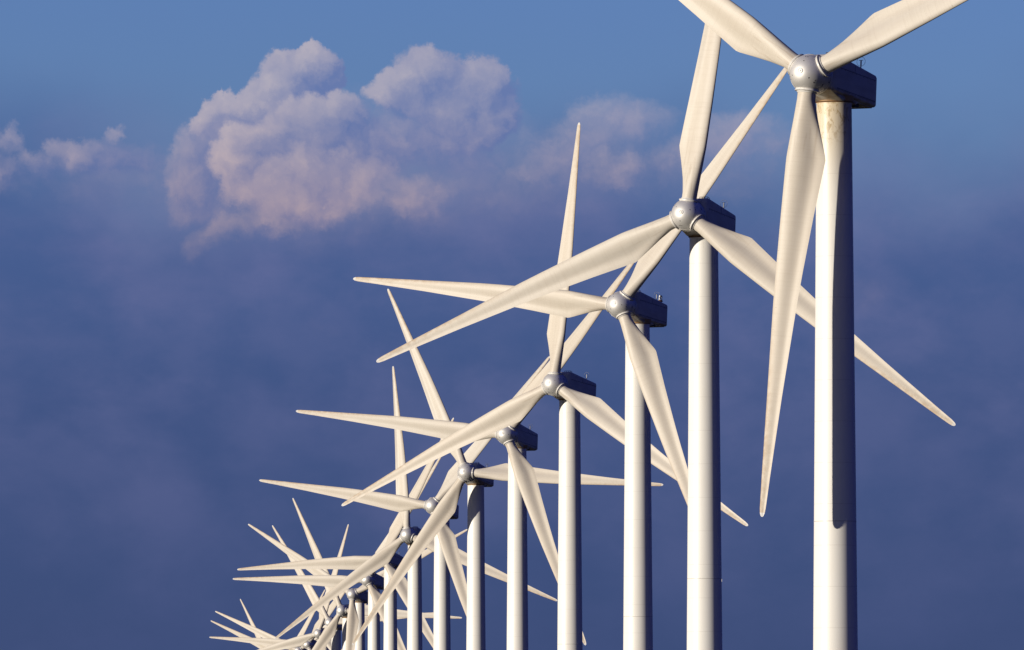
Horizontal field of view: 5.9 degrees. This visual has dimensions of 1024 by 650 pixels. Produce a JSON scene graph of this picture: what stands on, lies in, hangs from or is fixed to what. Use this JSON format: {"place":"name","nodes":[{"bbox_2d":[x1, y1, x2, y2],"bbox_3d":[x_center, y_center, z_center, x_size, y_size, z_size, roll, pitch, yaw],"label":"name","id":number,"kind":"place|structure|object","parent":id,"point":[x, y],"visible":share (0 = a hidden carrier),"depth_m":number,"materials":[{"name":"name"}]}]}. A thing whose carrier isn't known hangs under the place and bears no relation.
{"place":"outdoors","nodes":[
{"label":"outdoors","id":0,"kind":"place"},
{"bbox_2d":[240,599,261,637],"bbox_3d":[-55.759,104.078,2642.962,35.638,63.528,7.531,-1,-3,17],"label":"wind turbine","id":1,"kind":"object","parent":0,"point":[250,619],"visible":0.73,"depth_m":2647.64,"materials":[{"name":"paint"}]},
{"bbox_2d":[209,592,344,649],"bbox_3d":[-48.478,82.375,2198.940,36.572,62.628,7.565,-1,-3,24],"label":"wind turbine","id":2,"kind":"object","parent":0,"point":[309,644],"visible":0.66,"depth_m":2197.76,"materials":[{"name":"paint"}]},
{"bbox_2d":[215,611,341,649],"bbox_3d":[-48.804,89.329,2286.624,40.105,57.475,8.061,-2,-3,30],"label":"wind turbine","id":3,"kind":"object","parent":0,"point":[260,633],"visible":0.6,"depth_m":2289.38,"materials":[{"name":"paint"}]},
{"bbox_2d":[211,604,365,648],"bbox_3d":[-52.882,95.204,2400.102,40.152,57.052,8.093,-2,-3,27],"label":"wind turbine","id":4,"kind":"object","parent":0,"point":[239,634],"visible":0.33,"depth_m":2403.82,"materials":[{"name":"paint"}]},
{"bbox_2d":[258,524,348,649],"bbox_3d":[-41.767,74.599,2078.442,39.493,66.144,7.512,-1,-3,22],"label":"wind turbine","id":5,"kind":"object","parent":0,"point":[301,640],"visible":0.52,"depth_m":2076.31,"materials":[{"name":"paint"}]},
{"bbox_2d":[298,590,324,635],"bbox_3d":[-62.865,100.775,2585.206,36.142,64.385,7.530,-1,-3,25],"label":"wind turbine","id":6,"kind":"object","parent":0,"point":[304,627],"visible":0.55,"depth_m":2580.31,"materials":[{"name":"paint"}]},
{"bbox_2d":[233,457,440,649],"bbox_3d":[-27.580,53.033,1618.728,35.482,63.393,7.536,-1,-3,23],"label":"wind turbine","id":7,"kind":"object","parent":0,"point":[373,582],"visible":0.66,"depth_m":1616.32,"materials":[{"name":"paint"}]},
{"bbox_2d":[237,418,453,649],"bbox_3d":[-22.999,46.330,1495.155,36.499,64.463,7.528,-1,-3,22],"label":"wind turbine","id":8,"kind":"object","parent":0,"point":[390,603],"visible":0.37,"depth_m":1492.76,"materials":[{"name":"paint"}]},
{"bbox_2d":[272,525,433,649],"bbox_3d":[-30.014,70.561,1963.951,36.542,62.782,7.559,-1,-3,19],"label":"wind turbine","id":9,"kind":"object","parent":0,"point":[314,598],"visible":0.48,"depth_m":1965.55,"materials":[{"name":"paint"}]},
{"bbox_2d":[248,524,466,649],"bbox_3d":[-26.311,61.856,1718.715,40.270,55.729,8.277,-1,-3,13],"label":"wind turbine","id":10,"kind":"object","parent":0,"point":[357,598],"visible":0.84,"depth_m":1718.77,"materials":[{"name":"paint"}]},
{"bbox_2d":[292,498,461,649],"bbox_3d":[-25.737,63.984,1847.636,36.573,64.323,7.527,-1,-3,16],"label":"wind turbine","id":11,"kind":"object","parent":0,"point":[326,636],"visible":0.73,"depth_m":1847.39,"materials":[{"name":"paint"}]},
{"bbox_2d":[259,356,549,649],"bbox_3d":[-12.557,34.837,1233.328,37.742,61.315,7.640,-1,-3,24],"label":"wind turbine","id":12,"kind":"object","parent":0,"point":[447,561],"visible":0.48,"depth_m":1230.98,"materials":[{"name":"paint"}]},
{"bbox_2d":[275,366,556,649],"bbox_3d":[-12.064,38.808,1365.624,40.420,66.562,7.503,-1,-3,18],"label":"wind turbine","id":13,"kind":"object","parent":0,"point":[382,557],"visible":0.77,"depth_m":1365.49,"materials":[{"name":"paint"}]},
{"bbox_2d":[296,263,633,649],"bbox_3d":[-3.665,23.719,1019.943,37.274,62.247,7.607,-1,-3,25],"label":"wind turbine","id":14,"kind":"object","parent":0,"point":[517,440],"visible":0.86,"depth_m":1017.29,"materials":[{"name":"paint"}]},
{"bbox_2d":[352,289,662,649],"bbox_3d":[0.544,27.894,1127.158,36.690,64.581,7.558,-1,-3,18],"label":"wind turbine","id":15,"kind":"object","parent":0,"point":[476,478],"visible":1,"depth_m":1127.97,"materials":[{"name":"paint"}]},
{"bbox_2d":[0,0,1023,649],"label":"sky","id":16,"kind":"structure","parent":0,"point":[194,194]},
{"bbox_2d":[341,122,747,649],"bbox_3d":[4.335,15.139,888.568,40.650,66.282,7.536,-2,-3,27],"label":"wind turbine","id":17,"kind":"object","parent":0,"point":[574,394],"visible":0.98,"depth_m":887.63,"materials":[{"name":"paint"}]},
{"bbox_2d":[353,67,787,649],"bbox_3d":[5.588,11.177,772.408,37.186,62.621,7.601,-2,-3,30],"label":"wind turbine","id":18,"kind":"object","parent":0,"point":[635,311],"visible":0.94,"depth_m":769.16,"materials":[{"name":"paint"}]},
{"bbox_2d":[376,24,954,649],"bbox_3d":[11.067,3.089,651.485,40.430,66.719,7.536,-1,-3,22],"label":"wind turbine","id":19,"kind":"object","parent":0,"point":[706,226],"visible":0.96,"depth_m":650.08,"materials":[{"name":"paint"}]},
{"bbox_2d":[679,0,967,649],"bbox_3d":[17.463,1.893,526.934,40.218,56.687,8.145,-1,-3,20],"label":"wind turbine","id":20,"kind":"object","parent":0,"point":[836,85],"visible":1,"depth_m":526.50,"materials":[{"name":"paint"}]}
]}

